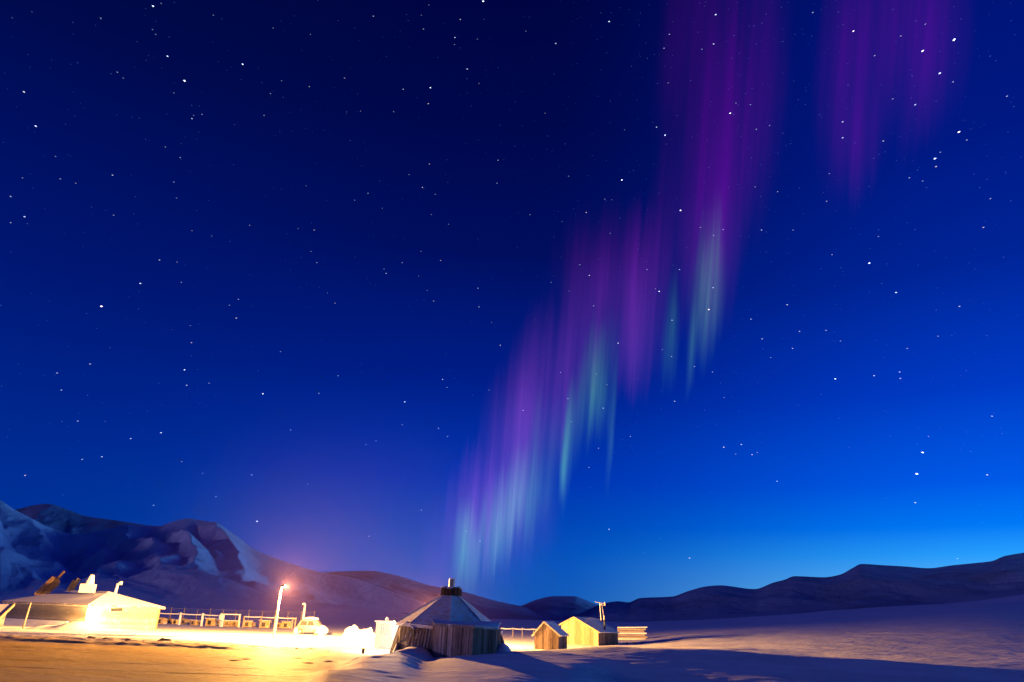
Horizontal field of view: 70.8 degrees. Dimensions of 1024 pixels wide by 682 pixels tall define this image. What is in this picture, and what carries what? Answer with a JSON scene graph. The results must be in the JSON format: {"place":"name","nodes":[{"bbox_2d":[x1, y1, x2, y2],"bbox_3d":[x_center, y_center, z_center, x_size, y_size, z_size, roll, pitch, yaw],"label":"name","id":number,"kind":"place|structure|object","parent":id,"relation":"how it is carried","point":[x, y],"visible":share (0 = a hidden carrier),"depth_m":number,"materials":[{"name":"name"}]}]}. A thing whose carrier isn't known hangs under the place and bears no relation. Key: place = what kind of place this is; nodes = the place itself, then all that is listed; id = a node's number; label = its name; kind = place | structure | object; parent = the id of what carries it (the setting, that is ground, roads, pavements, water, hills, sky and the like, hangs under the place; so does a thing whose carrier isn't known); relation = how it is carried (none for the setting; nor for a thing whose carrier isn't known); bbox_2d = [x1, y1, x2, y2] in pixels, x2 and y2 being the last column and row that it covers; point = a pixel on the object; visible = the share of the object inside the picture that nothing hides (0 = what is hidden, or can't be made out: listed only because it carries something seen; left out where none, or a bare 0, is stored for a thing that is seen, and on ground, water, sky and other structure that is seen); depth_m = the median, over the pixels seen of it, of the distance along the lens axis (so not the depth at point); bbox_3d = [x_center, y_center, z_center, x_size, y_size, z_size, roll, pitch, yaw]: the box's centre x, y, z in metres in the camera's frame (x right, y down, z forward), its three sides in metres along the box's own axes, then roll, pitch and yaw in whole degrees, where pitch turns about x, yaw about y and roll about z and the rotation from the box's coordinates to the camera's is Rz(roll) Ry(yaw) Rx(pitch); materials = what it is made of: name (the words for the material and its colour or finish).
{"place":"outdoors","nodes":[
{"label":"outdoors","id":0,"kind":"place"},
{"bbox_2d":[15,504,148,533],"bbox_3d":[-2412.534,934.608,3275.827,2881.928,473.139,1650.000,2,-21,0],"label":"mountain","id":1,"kind":"structure","parent":0,"point":[56,517],"depth_m":3498.56,"materials":[{"name":"white snow"}]},
{"bbox_2d":[0,500,425,618],"bbox_3d":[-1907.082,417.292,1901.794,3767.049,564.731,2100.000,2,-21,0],"label":"mountain","id":2,"kind":"structure","parent":0,"point":[190,565],"depth_m":1655.83,"materials":[{"name":"snow"}]},
{"bbox_2d":[323,571,561,620],"bbox_3d":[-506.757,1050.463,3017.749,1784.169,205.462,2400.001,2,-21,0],"label":"mountain","id":3,"kind":"structure","parent":0,"point":[425,593],"depth_m":3003.16,"materials":[{"name":"white snow"}]},
{"bbox_2d":[0,594,1023,681],"bbox_3d":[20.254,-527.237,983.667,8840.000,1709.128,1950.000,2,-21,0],"label":"ground","id":4,"kind":"structure","parent":0,"point":[977,641],"depth_m":45.78,"materials":[{"name":"white snow"}]},
{"bbox_2d":[0,603,14,626],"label":"outbuilding","id":5,"kind":"structure","parent":4,"relation":"on","point":[5,609],"depth_m":75.17,"materials":[{"name":"beige wood"}]},
{"bbox_2d":[22,603,30,628],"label":"wooden post","id":6,"kind":"object","parent":4,"relation":"on","point":[26,616],"visible":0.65,"depth_m":72.16,"materials":[{"name":"beige wood"}]},
{"bbox_2d":[26,621,107,630],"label":"snow drift","id":7,"kind":"object","parent":4,"relation":"on","point":[78,626],"visible":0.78,"depth_m":72.53,"materials":[{"name":"white snow"}]},
{"bbox_2d":[2,571,164,628],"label":"lodge","id":8,"kind":"structure","parent":4,"relation":"on","point":[87,602],"depth_m":82.04,"materials":[{"name":"beige wood"}]},
{"bbox_2d":[158,617,168,623],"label":"dog kennel","id":9,"kind":"object","parent":4,"relation":"on","point":[162,620],"visible":0.76,"depth_m":118.19,"materials":[{"name":"brown wood"}]},
{"bbox_2d":[157,638,171,640],"bbox_3d":[-26.584,22.896,55.113,1.143,0.329,0.400,2,-21,0],"label":"rock","id":10,"kind":"object","parent":4,"relation":"on","point":[163,639],"visible":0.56,"depth_m":55.02,"materials":[{"name":"stone"}]},
{"bbox_2d":[181,618,190,623],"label":"dog kennel","id":11,"kind":"object","parent":4,"relation":"on","point":[185,621],"visible":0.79,"depth_m":122.90,"materials":[{"name":"brown wood"}]},
{"bbox_2d":[160,613,221,626],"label":"rail fence","id":12,"kind":"object","parent":4,"relation":"on","point":[201,622],"visible":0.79,"depth_m":115.46,"materials":[{"name":"beige wood"}]},
{"bbox_2d":[190,620,199,624],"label":"dog kennel","id":13,"kind":"object","parent":4,"relation":"on","point":[194,622],"visible":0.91,"depth_m":117.30,"materials":[{"name":"brown wood"}]},
{"bbox_2d":[205,618,219,625],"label":"dog kennel","id":14,"kind":"object","parent":4,"relation":"on","point":[211,621],"visible":0.86,"depth_m":117.21,"materials":[{"name":"brown wood"}]},
{"bbox_2d":[218,613,240,626],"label":"gate","id":15,"kind":"structure","parent":4,"relation":"on","point":[221,616],"depth_m":113.42,"materials":[{"name":"white wood"}]},
{"bbox_2d":[162,607,314,624],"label":"wire fence","id":16,"kind":"object","parent":4,"relation":"on","point":[235,615],"visible":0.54,"depth_m":140.13,"materials":[{"name":"metal"}]},
{"bbox_2d":[242,620,252,626],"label":"dog kennel","id":17,"kind":"object","parent":4,"relation":"on","point":[247,623],"visible":0.79,"depth_m":117.29,"materials":[{"name":"brown wood"}]},
{"bbox_2d":[259,620,271,627],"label":"dog kennel","id":18,"kind":"object","parent":4,"relation":"on","point":[265,623],"visible":0.83,"depth_m":116.28,"materials":[{"name":"brown wood"}]},
{"bbox_2d":[242,616,296,628],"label":"rail fence","id":19,"kind":"object","parent":4,"relation":"on","point":[292,618],"visible":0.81,"depth_m":111.69,"materials":[{"name":"beige wood"}]},
{"bbox_2d":[272,584,285,638],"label":"street lamp","id":20,"kind":"object","parent":4,"relation":"on","point":[277,611],"visible":0.94,"depth_m":72.63,"materials":[{"name":"metal"}]},
{"bbox_2d":[281,621,293,627],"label":"dog kennel","id":21,"kind":"object","parent":4,"relation":"on","point":[286,624],"visible":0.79,"depth_m":116.31,"materials":[{"name":"brown wood"}]},
{"bbox_2d":[302,603,305,619],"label":"street lamp","id":22,"kind":"object","parent":4,"relation":"on","point":[304,608],"visible":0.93,"depth_m":100.67,"materials":[{"name":"grey metal"}]},
{"bbox_2d":[294,617,327,634],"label":"parked car","id":23,"kind":"object","parent":4,"relation":"on","point":[314,625],"visible":0.91,"depth_m":89.11,"materials":[{"name":"paint"}]},
{"bbox_2d":[342,625,359,635],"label":"snow heap","id":24,"kind":"object","parent":4,"relation":"on","point":[353,630],"visible":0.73,"depth_m":88.37,"materials":[{"name":"white snow"}]},
{"bbox_2d":[359,627,374,636],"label":"snow heap","id":25,"kind":"object","parent":4,"relation":"on","point":[368,632],"visible":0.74,"depth_m":87.54,"materials":[{"name":"white snow"}]},
{"bbox_2d":[374,617,398,648],"bbox_3d":[-9.583,24.139,59.282,2.688,2.608,2.400,-13,-26,34],"label":"white cabin","id":26,"kind":"object","parent":4,"relation":"on","point":[383,634],"visible":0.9,"depth_m":58.52,"materials":[{"name":"paint"}]},
{"bbox_2d":[379,624,391,635],"bbox_3d":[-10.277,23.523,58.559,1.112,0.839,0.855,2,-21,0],"label":"window frame","id":27,"kind":"structure","parent":26,"relation":"in","point":[385,630],"depth_m":58.54,"materials":[{"name":"white paint"}]},
{"bbox_2d":[393,642,398,651],"bbox_3d":[-7.424,20.012,46.564,0.795,1.033,3.500,2,-21,0],"label":"snow drift","id":28,"kind":"object","parent":4,"relation":"on","point":[396,648],"visible":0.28,"depth_m":45.85,"materials":[{"name":"white snow"}]},
{"bbox_2d":[395,646,433,658],"bbox_3d":[-5.960,19.316,44.442,2.844,0.829,7.000,2,-21,0],"label":"snow drift","id":29,"kind":"object","parent":4,"relation":"on","point":[418,652],"visible":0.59,"depth_m":42.38,"materials":[{"name":"white snow"}]},
{"bbox_2d":[389,579,504,657],"bbox_3d":[-3.652,18.723,48.022,9.348,5.448,7.998,-13,-26,34],"label":"octagonal hut","id":30,"kind":"object","parent":4,"relation":"on","point":[450,621],"visible":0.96,"depth_m":45.45,"materials":[{"name":"brown wood"}]},
{"bbox_2d":[496,643,510,651],"bbox_3d":[-0.584,19.635,45.739,1.259,0.808,3.500,2,-21,0],"label":"snow drift","id":31,"kind":"object","parent":4,"relation":"on","point":[502,647],"visible":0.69,"depth_m":44.74,"materials":[{"name":"white snow"}]},
{"bbox_2d":[501,627,535,636],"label":"rail fence","id":32,"kind":"object","parent":4,"relation":"on","point":[522,629],"visible":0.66,"depth_m":111.18,"materials":[{"name":"wood"}]},
{"bbox_2d":[531,621,569,649],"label":"plank shed","id":33,"kind":"structure","parent":4,"relation":"on","point":[550,635],"depth_m":69.95,"materials":[{"name":"brown wood"}]},
{"bbox_2d":[559,602,619,645],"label":"plank shed","id":34,"kind":"structure","parent":4,"relation":"on","point":[587,631],"depth_m":88.00,"materials":[{"name":"brown wood"}]},
{"bbox_2d":[617,627,646,639],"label":"plank stack","id":35,"kind":"object","parent":4,"relation":"on","point":[626,637],"visible":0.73,"depth_m":110.12,"materials":[{"name":"brown wood"}]},
{"bbox_2d":[0,0,1023,605],"label":"sky","id":36,"kind":"structure","parent":0,"point":[515,302],"materials":[{"name":"blue"}]},
{"bbox_2d":[522,596,596,620],"bbox_3d":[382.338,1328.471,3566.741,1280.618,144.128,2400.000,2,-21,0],"label":"mountain","id":37,"kind":"structure","parent":0,"point":[563,608],"depth_m":3359.30,"materials":[{"name":"white snow"}]},
{"bbox_2d":[574,553,1023,621],"bbox_3d":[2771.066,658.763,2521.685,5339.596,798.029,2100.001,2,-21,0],"label":"mountain","id":38,"kind":"structure","parent":0,"point":[859,586],"depth_m":2060.36,"materials":[{"name":"white snow"}]}
]}

